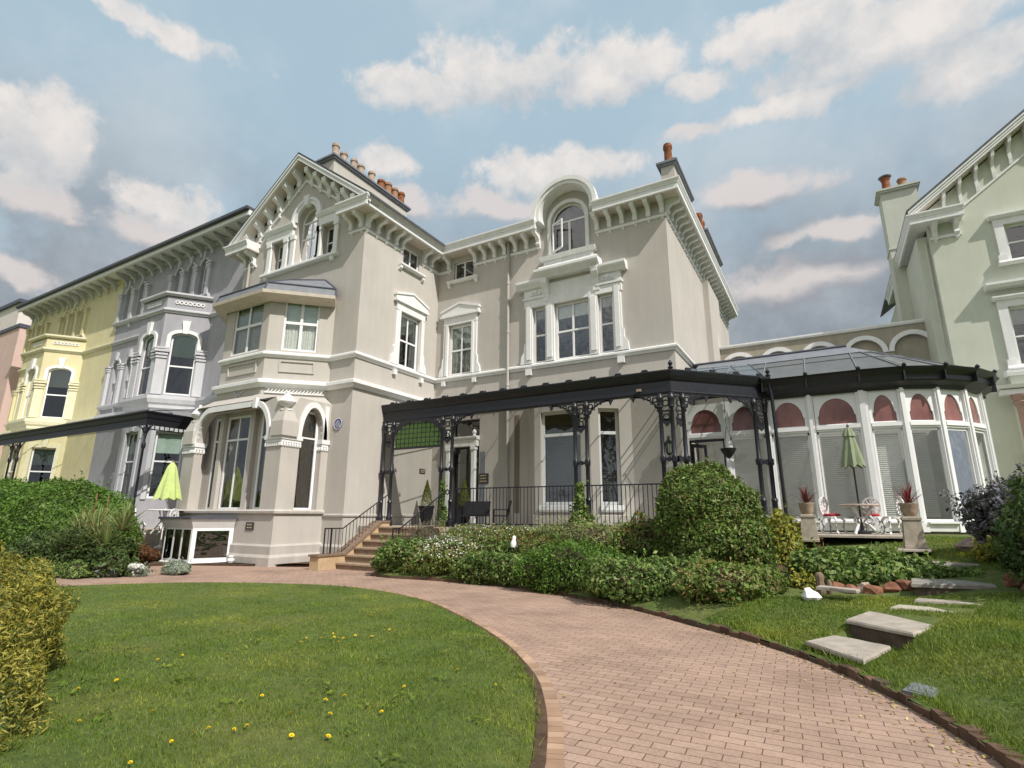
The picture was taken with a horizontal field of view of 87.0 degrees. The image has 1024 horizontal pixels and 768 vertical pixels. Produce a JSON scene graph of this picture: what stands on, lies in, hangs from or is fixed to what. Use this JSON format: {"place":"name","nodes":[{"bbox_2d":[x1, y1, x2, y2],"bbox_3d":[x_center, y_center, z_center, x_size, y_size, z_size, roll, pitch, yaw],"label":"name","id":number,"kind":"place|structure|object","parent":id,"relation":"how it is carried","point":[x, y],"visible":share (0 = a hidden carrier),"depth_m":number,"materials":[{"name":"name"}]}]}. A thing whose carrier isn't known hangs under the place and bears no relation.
{"place":"outdoors","nodes":[
{"label":"outdoors","id":0,"kind":"place"},
{"bbox_2d":[0,298,31,458],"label":"pink house","id":1,"kind":"structure","parent":0,"point":[14,324],"depth_m":44.73,"materials":[{"name":"paint"}]},
{"bbox_2d":[139,527,169,556],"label":"terrace floor","id":2,"kind":"structure","parent":0,"point":[152,539],"depth_m":22.63,"materials":[{"name":"stone"}]},
{"bbox_2d":[0,409,194,514],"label":"terrace verandah","id":3,"kind":"object","parent":2,"relation":"on","point":[159,418],"visible":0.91,"depth_m":26.81,"materials":[{"name":"black metal"}]},
{"bbox_2d":[152,461,181,547],"bbox_3d":[-13.825,4.764,21.602,0.983,3.450,0.983,11,-17,-36],"label":"parasol","id":4,"kind":"object","parent":2,"relation":"on","point":[168,487],"visible":0.94,"depth_m":21.54,"materials":[{"name":"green fabric"}]},
{"bbox_2d":[146,566,308,571],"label":"gravel path","id":5,"kind":"structure","parent":0,"point":[196,568],"depth_m":18.09,"materials":[{"name":"beige gravel"}]},
{"bbox_2d":[2,519,150,578],"bbox_3d":[-13.288,4.917,16.116,5.775,1.757,2.066,-4,-14,16],"label":"shrub","id":6,"kind":"object","parent":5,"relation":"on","point":[37,543],"visible":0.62,"depth_m":15.46,"materials":[{"name":"green plant"}]},
{"bbox_2d":[45,493,149,552],"bbox_3d":[-12.294,4.121,15.877,3.733,1.801,2.615,-4,-14,17],"label":"yucca","id":7,"kind":"object","parent":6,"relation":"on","point":[97,524],"visible":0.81,"depth_m":15.86,"materials":[{"name":"green plant"}]},
{"bbox_2d":[129,539,161,564],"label":"heather","id":8,"kind":"object","parent":5,"relation":"on","point":[145,553],"visible":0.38,"depth_m":16.26,"materials":[{"name":"orange plant"}]},
{"bbox_2d":[146,557,309,566],"bbox_3d":[-27.072,8.495,27.145,44.800,0.500,9.500,-7,-16,29],"label":"flower bed","id":9,"kind":"object","parent":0,"point":[157,562],"visible":0.1,"depth_m":19.03,"materials":[{"name":"soil"}]},
{"bbox_2d":[0,266,124,484],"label":"yellow townhouse","id":10,"kind":"structure","parent":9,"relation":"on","point":[65,355],"depth_m":36.00,"materials":[{"name":"paint"}]},
{"bbox_2d":[2,443,40,481],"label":"window","id":11,"kind":"structure","parent":10,"relation":"in","point":[33,476],"depth_m":34.92,"materials":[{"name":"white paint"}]},
{"bbox_2d":[14,358,56,419],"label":"window","id":12,"kind":"structure","parent":10,"relation":"in","point":[49,402],"depth_m":36.01,"materials":[{"name":"white paint"}]},
{"bbox_2d":[21,439,60,482],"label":"window","id":13,"kind":"structure","parent":10,"relation":"in","point":[46,455],"depth_m":34.77,"materials":[{"name":"white paint"}]},
{"bbox_2d":[28,358,78,419],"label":"window","id":14,"kind":"structure","parent":10,"relation":"in","point":[61,378],"depth_m":35.90,"materials":[{"name":"white paint"}]},
{"bbox_2d":[0,470,145,561],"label":"hedge","id":15,"kind":"object","parent":9,"relation":"on","point":[26,506],"visible":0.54,"depth_m":18.62,"materials":[{"name":"green plant"}]},
{"bbox_2d":[96,562,154,577],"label":"white flowering plant","id":16,"kind":"object","parent":9,"relation":"in","point":[137,569],"visible":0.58,"depth_m":15.12,"materials":[{"name":"white plant"}]},
{"bbox_2d":[160,555,191,574],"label":"silver plant","id":17,"kind":"object","parent":9,"relation":"in","point":[175,567],"visible":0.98,"depth_m":15.81,"materials":[{"name":"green plant"}]},
{"bbox_2d":[87,205,281,526],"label":"grey townhouse","id":18,"kind":"structure","parent":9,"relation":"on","point":[170,329],"depth_m":29.37,"materials":[{"name":"paint"}]},
{"bbox_2d":[112,426,164,498],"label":"window","id":19,"kind":"structure","parent":18,"relation":"in","point":[136,438],"depth_m":27.82,"materials":[{"name":"white paint"}]},
{"bbox_2d":[127,321,179,397],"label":"window","id":20,"kind":"structure","parent":18,"relation":"in","point":[172,375],"depth_m":29.07,"materials":[{"name":"white paint"}]},
{"bbox_2d":[140,426,184,499],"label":"window","id":21,"kind":"structure","parent":18,"relation":"in","point":[169,443],"depth_m":27.65,"materials":[{"name":"white paint"}]},
{"bbox_2d":[150,321,207,396],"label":"window","id":22,"kind":"structure","parent":18,"relation":"in","point":[185,346],"depth_m":28.89,"materials":[{"name":"white paint"}]},
{"bbox_2d":[0,582,543,767],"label":"lawn","id":23,"kind":"structure","parent":0,"point":[262,741],"depth_m":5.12,"materials":[{"name":"green plant"}]},
{"bbox_2d":[0,539,81,754],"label":"golden conifer","id":24,"kind":"object","parent":23,"relation":"on","point":[31,620],"visible":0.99,"depth_m":4.84,"materials":[{"name":"yellow plant"}]},
{"bbox_2d":[43,639,505,767],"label":"lawn weeds","id":25,"kind":"object","parent":23,"relation":"on","point":[384,760],"visible":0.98,"depth_m":4.93,"materials":[{"name":"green plant"}]},
{"bbox_2d":[358,525,549,532],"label":"verandah floor","id":26,"kind":"structure","parent":0,"point":[361,527],"depth_m":20.56,"materials":[{"name":"beige stone"}]},
{"bbox_2d":[458,501,490,525],"bbox_3d":[-1.487,5.195,21.641,1.160,0.980,0.690,-3,-14,14],"label":"terrace armchair","id":27,"kind":"object","parent":26,"relation":"on","point":[468,511],"visible":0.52,"depth_m":21.90,"materials":[{"name":"black wicker"}]},
{"bbox_2d":[453,483,659,527],"bbox_3d":[1.220,4.194,18.432,7.900,1.400,0.040,-7,-16,29],"label":"terrace railing","id":28,"kind":"object","parent":26,"relation":"on","point":[568,486],"visible":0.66,"depth_m":18.53,"materials":[{"name":"black metal"}]},
{"bbox_2d":[376,360,787,526],"bbox_3d":[1.783,2.471,20.451,14.993,5.791,3.616,-7,-16,29],"label":"verandah","id":29,"kind":"object","parent":26,"relation":"on","point":[426,428],"visible":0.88,"depth_m":18.35,"materials":[{"name":"black metal"}]},
{"bbox_2d":[436,476,447,526],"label":"climbing plant","id":30,"kind":"object","parent":29,"relation":"attached to","point":[443,512],"visible":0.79,"depth_m":20.13,"materials":[{"name":"green plant"}]},
{"bbox_2d":[0,0,1023,344],"label":"sky","id":31,"kind":"structure","parent":0,"point":[128,127],"materials":[{"name":"blue"}]},
{"bbox_2d":[46,569,1004,767],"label":"driveway","id":32,"kind":"structure","parent":0,"point":[645,710],"depth_m":5.32,"materials":[{"name":"brick"}]},
{"bbox_2d":[14,552,92,578],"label":"ground cover plant","id":33,"kind":"object","parent":32,"relation":"on","point":[71,569],"visible":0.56,"depth_m":14.63,"materials":[{"name":"green plant"}]},
{"bbox_2d":[308,521,442,571],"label":"entrance steps","id":34,"kind":"structure","parent":32,"relation":"on","point":[357,554],"depth_m":18.86,"materials":[{"name":"brown stone"}]},
{"bbox_2d":[322,493,391,553],"bbox_3d":[-5.575,5.024,19.798,0.050,2.149,3.232,-7,-16,29],"label":"handrail","id":35,"kind":"object","parent":34,"relation":"on","point":[353,527],"visible":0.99,"depth_m":19.29,"materials":[{"name":"black metal"}]},
{"bbox_2d":[392,489,448,540],"bbox_3d":[-3.158,4.928,18.987,0.050,2.543,3.032,-7,-16,29],"label":"handrail","id":36,"kind":"object","parent":34,"relation":"on","point":[444,492],"visible":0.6,"depth_m":19.13,"materials":[{"name":"black metal"}]},
{"bbox_2d":[287,583,563,767],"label":"paved border","id":37,"kind":"object","parent":32,"relation":"on","point":[555,751],"visible":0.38,"depth_m":4.89,"materials":[{"name":"brick"}]},
{"bbox_2d":[384,591,547,767],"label":"lawn edging","id":38,"kind":"object","parent":32,"relation":"on","point":[539,758],"visible":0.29,"depth_m":4.55,"materials":[{"name":"soil"}]},
{"bbox_2d":[370,573,1023,767],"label":"kerb","id":39,"kind":"structure","parent":32,"relation":"on","point":[973,737],"depth_m":5.70,"materials":[{"name":"brick"}]},
{"bbox_2d":[529,591,994,765],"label":"fallen leaves","id":40,"kind":"object","parent":32,"relation":"on","point":[929,735],"visible":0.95,"depth_m":4.70,"materials":[{"name":"yellow plant"}]},
{"bbox_2d":[372,534,1023,759],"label":"garden bank","id":41,"kind":"structure","parent":0,"point":[677,605],"depth_m":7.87,"materials":[{"name":"green plant"}]},
{"bbox_2d":[158,142,738,566],"bbox_3d":[-0.601,-1.195,29.224,21.690,20.570,25.080,-7,-16,29],"label":"villa","id":42,"kind":"object","parent":41,"relation":"on","point":[360,303],"visible":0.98,"depth_m":23.11,"materials":[{"name":"paint"}]},
{"bbox_2d":[161,528,201,561],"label":"window","id":43,"kind":"structure","parent":42,"relation":"in","point":[181,540],"depth_m":19.77,"materials":[{"name":"white paint"}]},
{"bbox_2d":[190,528,232,561],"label":"window","id":44,"kind":"structure","parent":42,"relation":"in","point":[212,540],"depth_m":19.91,"materials":[{"name":"white paint"}]},
{"bbox_2d":[218,415,251,508],"bbox_3d":[-11.171,3.312,22.514,1.942,3.942,0.846,-7,-16,29],"label":"window","id":45,"kind":"structure","parent":42,"relation":"in","point":[233,488],"depth_m":22.64,"materials":[{"name":"white paint"}]},
{"bbox_2d":[252,413,265,508],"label":"window","id":46,"kind":"structure","parent":42,"relation":"in","point":[263,422],"depth_m":21.39,"materials":[{"name":"white paint"}]},
{"bbox_2d":[232,303,287,355],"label":"window","id":47,"kind":"structure","parent":42,"relation":"in","point":[249,339],"depth_m":23.34,"materials":[{"name":"white paint"}]},
{"bbox_2d":[281,303,319,352],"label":"window","id":48,"kind":"structure","parent":42,"relation":"in","point":[300,330],"depth_m":22.93,"materials":[{"name":"white paint"}]},
{"bbox_2d":[293,411,317,509],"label":"window","id":49,"kind":"structure","parent":42,"relation":"in","point":[307,452],"depth_m":21.22,"materials":[{"name":"white paint"}]},
{"bbox_2d":[299,208,333,261],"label":"window","id":50,"kind":"structure","parent":42,"relation":"in","point":[310,222],"depth_m":25.84,"materials":[{"name":"white paint"}]},
{"bbox_2d":[389,291,429,383],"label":"window","id":51,"kind":"structure","parent":42,"relation":"in","point":[410,304],"depth_m":25.49,"materials":[{"name":"white paint"}]},
{"bbox_2d":[398,248,425,282],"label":"window","id":52,"kind":"structure","parent":42,"relation":"in","point":[407,263],"depth_m":26.26,"materials":[{"name":"white paint"}]},
{"bbox_2d":[438,302,480,386],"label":"window","id":53,"kind":"structure","parent":42,"relation":"in","point":[463,347],"depth_m":26.35,"materials":[{"name":"white paint"}]},
{"bbox_2d":[446,260,478,288],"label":"window","id":54,"kind":"structure","parent":42,"relation":"in","point":[465,271],"depth_m":27.28,"materials":[{"name":"white paint"}]},
{"bbox_2d":[444,419,484,524],"bbox_3d":[-2.064,3.988,24.675,2.160,4.730,0.900,-7,-16,29],"label":"door","id":55,"kind":"structure","parent":42,"relation":"in","point":[466,446],"depth_m":24.75,"materials":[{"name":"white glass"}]},
{"bbox_2d":[534,308,567,363],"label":"window","id":56,"kind":"structure","parent":42,"relation":"in","point":[540,316],"depth_m":24.63,"materials":[{"name":"white paint"}]},
{"bbox_2d":[539,409,582,511],"bbox_3d":[1.972,3.027,21.352,1.860,3.980,0.420,-7,-16,29],"label":"window","id":57,"kind":"structure","parent":42,"relation":"in","point":[558,419],"depth_m":21.63,"materials":[{"name":"white paint"}]},
{"bbox_2d":[547,198,589,254],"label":"window","id":58,"kind":"structure","parent":42,"relation":"in","point":[582,240],"depth_m":24.78,"materials":[{"name":"white paint"}]},
{"bbox_2d":[556,299,611,359],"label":"window","id":59,"kind":"structure","parent":42,"relation":"in","point":[577,315],"depth_m":23.82,"materials":[{"name":"white paint"}]},
{"bbox_2d":[599,294,614,353],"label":"window","id":60,"kind":"structure","parent":42,"relation":"in","point":[606,302],"depth_m":22.89,"materials":[{"name":"white paint"}]},
{"bbox_2d":[598,409,624,511],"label":"window","id":61,"kind":"structure","parent":42,"relation":"in","point":[604,415],"depth_m":20.97,"materials":[{"name":"white paint"}]},
{"bbox_2d":[719,318,930,365],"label":"arcade wall","id":62,"kind":"structure","parent":42,"relation":"attached to","point":[907,338],"depth_m":26.16,"materials":[{"name":"paint"}]},
{"bbox_2d":[567,480,596,525],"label":"climbing plant","id":63,"kind":"object","parent":41,"relation":"on","point":[580,511],"visible":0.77,"depth_m":17.52,"materials":[{"name":"green plant"}]},
{"bbox_2d":[411,552,789,590],"bbox_3d":[1.455,4.766,14.589,11.200,1.039,5.600,-7,-16,29],"label":"flower bed","id":64,"kind":"object","parent":41,"relation":"on","point":[777,566],"visible":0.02,"depth_m":11.86,"materials":[{"name":"soil"}]},
{"bbox_2d":[370,532,425,575],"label":"shrub","id":65,"kind":"object","parent":64,"relation":"on","point":[387,557],"visible":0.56,"depth_m":15.94,"materials":[{"name":"green plant"}]},
{"bbox_2d":[401,518,453,542],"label":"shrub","id":66,"kind":"object","parent":64,"relation":"on","point":[430,531],"visible":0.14,"depth_m":17.66,"materials":[{"name":"green plant"}]},
{"bbox_2d":[400,530,487,576],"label":"white flowering shrub","id":67,"kind":"object","parent":64,"relation":"on","point":[434,555],"visible":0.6,"depth_m":15.38,"materials":[{"name":"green plant"}]},
{"bbox_2d":[440,517,543,544],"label":"white flowering shrub","id":68,"kind":"object","parent":64,"relation":"on","point":[482,534],"visible":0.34,"depth_m":17.48,"materials":[{"name":"green plant"}]},
{"bbox_2d":[449,543,535,587],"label":"shrub","id":69,"kind":"object","parent":64,"relation":"on","point":[495,567],"visible":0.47,"depth_m":14.17,"materials":[{"name":"green plant"}]},
{"bbox_2d":[475,523,578,556],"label":"shrub","id":70,"kind":"object","parent":64,"relation":"on","point":[503,545],"visible":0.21,"depth_m":15.07,"materials":[{"name":"green plant"}]},
{"bbox_2d":[511,529,629,595],"bbox_3d":[1.436,4.406,12.883,3.168,1.818,1.637,-7,-16,29],"label":"shrub","id":71,"kind":"object","parent":64,"relation":"on","point":[551,567],"visible":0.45,"depth_m":12.66,"materials":[{"name":"green plant"}]},
{"bbox_2d":[515,510,636,549],"bbox_3d":[2.301,4.662,15.946,5.669,1.872,2.084,-7,-16,29],"label":"shrub","id":72,"kind":"object","parent":64,"relation":"on","point":[594,531],"visible":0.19,"depth_m":15.81,"materials":[{"name":"green plant"}]},
{"bbox_2d":[606,509,655,559],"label":"shrub","id":73,"kind":"object","parent":64,"relation":"on","point":[633,537],"visible":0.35,"depth_m":13.65,"materials":[{"name":"green plant"}]},
{"bbox_2d":[643,456,779,566],"bbox_3d":[4.602,3.222,12.697,2.973,3.002,2.973,-7,-16,29],"label":"ball shrub","id":74,"kind":"object","parent":64,"relation":"on","point":[708,510],"visible":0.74,"depth_m":11.96,"materials":[{"name":"green plant"}]},
{"bbox_2d":[578,547,714,604],"bbox_3d":[2.797,4.059,11.040,3.216,1.374,2.065,-7,-16,29],"label":"shrub","id":75,"kind":"object","parent":41,"relation":"on","point":[625,578],"visible":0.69,"depth_m":10.78,"materials":[{"name":"green plant"}]},
{"bbox_2d":[671,552,789,605],"bbox_3d":[3.898,3.637,9.811,1.992,1.120,1.981,-7,-16,29],"label":"shrub","id":76,"kind":"object","parent":41,"relation":"on","point":[706,580],"visible":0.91,"depth_m":9.48,"materials":[{"name":"green plant"}]},
{"bbox_2d":[765,502,804,564],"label":"shrub","id":77,"kind":"object","parent":41,"relation":"on","point":[787,536],"visible":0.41,"depth_m":12.11,"materials":[{"name":"yellow plant"}]},
{"bbox_2d":[786,561,825,589],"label":"yellow plant","id":78,"kind":"object","parent":41,"relation":"on","point":[803,579],"visible":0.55,"depth_m":10.14,"materials":[{"name":"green plant"}]},
{"bbox_2d":[798,503,819,541],"bbox_3d":[7.611,3.545,13.865,0.403,0.960,0.403,-7,-16,29],"label":"stone planter","id":79,"kind":"object","parent":41,"relation":"on","point":[809,530],"visible":0.97,"depth_m":13.72,"materials":[{"name":"beige stone"}]},
{"bbox_2d":[687,345,1000,533],"bbox_3d":[12.507,2.853,20.826,9.764,8.252,10.490,-7,-16,29],"label":"conservatory","id":80,"kind":"object","parent":41,"relation":"on","point":[922,428],"visible":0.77,"depth_m":16.99,"materials":[{"name":"white paint"}]},
{"bbox_2d":[689,438,726,468],"bbox_3d":[6.954,3.477,18.792,1.180,3.020,0.655,-7,-16,29],"label":"door","id":81,"kind":"structure","parent":80,"relation":"in","point":[692,453],"depth_m":19.04,"materials":[{"name":"black metal"}]},
{"bbox_2d":[731,435,772,515],"bbox_3d":[7.959,3.242,17.891,1.090,3.020,0.400,-7,-16,29],"label":"window","id":82,"kind":"structure","parent":80,"relation":"in","point":[753,477],"depth_m":18.18,"materials":[{"name":"glass"}]},
{"bbox_2d":[772,433,819,529],"bbox_3d":[9.077,3.095,17.266,1.090,3.020,0.400,-7,-16,29],"label":"window","id":83,"kind":"structure","parent":80,"relation":"in","point":[794,472],"depth_m":17.45,"materials":[{"name":"glass"}]},
{"bbox_2d":[817,430,875,530],"bbox_3d":[10.261,2.939,16.604,1.200,3.020,0.400,-7,-16,29],"label":"window","id":84,"kind":"structure","parent":80,"relation":"in","point":[836,494],"depth_m":16.77,"materials":[{"name":"white paint"}]},
{"bbox_2d":[872,428,916,530],"bbox_3d":[11.396,2.813,16.061,0.775,3.020,0.400,-5,-15,21],"label":"window","id":85,"kind":"structure","parent":80,"relation":"in","point":[884,459],"depth_m":16.26,"materials":[{"name":"white paint"}]},
{"bbox_2d":[911,427,961,531],"bbox_3d":[12.365,2.766,15.850,0.835,3.020,0.400,-1,-14,4],"label":"window","id":86,"kind":"structure","parent":80,"relation":"in","point":[921,449],"depth_m":15.94,"materials":[{"name":"white paint"}]},
{"bbox_2d":[947,427,978,521],"bbox_3d":[13.398,2.779,15.883,0.827,3.020,0.805,-7,-16,29],"label":"window","id":87,"kind":"structure","parent":80,"relation":"in","point":[962,456],"depth_m":16.09,"materials":[{"name":"glass"}]},
{"bbox_2d":[805,635,890,664],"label":"stone slab","id":88,"kind":"structure","parent":41,"relation":"on","point":[866,651],"depth_m":6.58,"materials":[{"name":"beige stone"}]},
{"bbox_2d":[818,532,902,538],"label":"stone slab","id":89,"kind":"structure","parent":41,"relation":"on","point":[872,535],"depth_m":13.77,"materials":[{"name":"beige stone"}]},
{"bbox_2d":[818,497,847,533],"bbox_3d":[8.761,3.591,14.777,0.505,1.005,0.505,9,-16,-31],"label":"garden chair","id":90,"kind":"object","parent":89,"relation":"on","point":[825,509],"visible":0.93,"depth_m":14.88,"materials":[{"name":"white metal"}]},
{"bbox_2d":[841,424,871,533],"bbox_3d":[9.363,2.546,14.738,0.550,2.988,0.550,-1,-14,7],"label":"parasol","id":91,"kind":"object","parent":89,"relation":"on","point":[852,457],"visible":0.98,"depth_m":14.75,"materials":[{"name":"green fabric"}]},
{"bbox_2d":[839,504,879,533],"bbox_3d":[9.358,3.631,14.474,0.940,0.796,0.940,-7,-16,29],"label":"patio table","id":92,"kind":"object","parent":89,"relation":"on","point":[858,517],"visible":0.99,"depth_m":14.36,"materials":[{"name":"white metal"}]},
{"bbox_2d":[784,537,946,586],"bbox_3d":[6.732,3.581,10.394,2.687,1.177,1.844,-7,-16,29],"label":"ivy","id":93,"kind":"object","parent":41,"relation":"on","point":[856,566],"visible":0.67,"depth_m":10.15,"materials":[{"name":"green plant"}]},
{"bbox_2d":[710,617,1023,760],"bbox_3d":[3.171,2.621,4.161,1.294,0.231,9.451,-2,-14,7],"label":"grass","id":94,"kind":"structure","parent":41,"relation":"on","point":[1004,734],"depth_m":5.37,"materials":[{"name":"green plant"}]},
{"bbox_2d":[846,611,933,650],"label":"stone slab","id":95,"kind":"structure","parent":41,"relation":"on","point":[890,630],"depth_m":7.02,"materials":[{"name":"beige stone"}]},
{"bbox_2d":[898,547,931,551],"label":"stone slab","id":96,"kind":"structure","parent":41,"relation":"on","point":[913,550],"depth_m":11.40,"materials":[{"name":"beige stone"}]},
{"bbox_2d":[898,503,927,548],"bbox_3d":[8.783,3.106,11.855,0.403,0.960,0.403,-7,-16,29],"label":"stone planter","id":97,"kind":"object","parent":96,"relation":"on","point":[913,533],"visible":1,"depth_m":11.71,"materials":[{"name":"beige stone"}]},
{"bbox_2d":[902,682,938,698],"bbox_3d":[3.906,2.934,5.125,0.443,0.076,0.253,12,-18,-40],"label":"ground plate","id":98,"kind":"object","parent":41,"relation":"on","point":[910,689],"visible":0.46,"depth_m":5.10,"materials":[{"name":"grey metal"}]},
{"bbox_2d":[904,554,985,578],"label":"ivy","id":99,"kind":"object","parent":41,"relation":"on","point":[938,571],"visible":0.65,"depth_m":9.60,"materials":[{"name":"green plant"}]},
{"bbox_2d":[910,578,996,595],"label":"stone slab","id":100,"kind":"structure","parent":41,"relation":"on","point":[923,587],"depth_m":8.81,"materials":[{"name":"grey stone"}]},
{"bbox_2d":[934,463,1023,544],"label":"lilac","id":101,"kind":"object","parent":41,"relation":"on","point":[983,510],"visible":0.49,"depth_m":10.79,"materials":[{"name":"purple plant"}]},
{"bbox_2d":[957,533,1001,562],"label":"shrub","id":102,"kind":"object","parent":41,"relation":"on","point":[979,552],"visible":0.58,"depth_m":10.23,"materials":[{"name":"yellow plant"}]},
{"bbox_2d":[983,469,1023,588],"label":"shrub","id":103,"kind":"object","parent":41,"relation":"on","point":[1010,548],"visible":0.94,"depth_m":8.49,"materials":[{"name":"green plant"}]},
{"bbox_2d":[883,534,1009,570],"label":"grass","id":104,"kind":"structure","parent":0,"point":[946,539],"depth_m":11.63,"materials":[{"name":"green plant"}]},
{"bbox_3d":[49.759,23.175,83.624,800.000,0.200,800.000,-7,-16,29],"label":"ground","id":105,"kind":"structure","parent":0,"visible":0},
{"bbox_2d":[874,109,1023,482],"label":"green house","id":106,"kind":"structure","parent":105,"relation":"on","point":[954,240],"depth_m":23.03,"materials":[{"name":"paint"}]},
{"bbox_2d":[987,208,1023,266],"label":"window","id":107,"kind":"structure","parent":106,"relation":"in","point":[1009,239],"depth_m":22.59,"materials":[{"name":"white paint"}]},
{"bbox_2d":[990,292,1023,369],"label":"window","id":108,"kind":"structure","parent":106,"relation":"in","point":[1011,320],"depth_m":21.92,"materials":[{"name":"white paint"}]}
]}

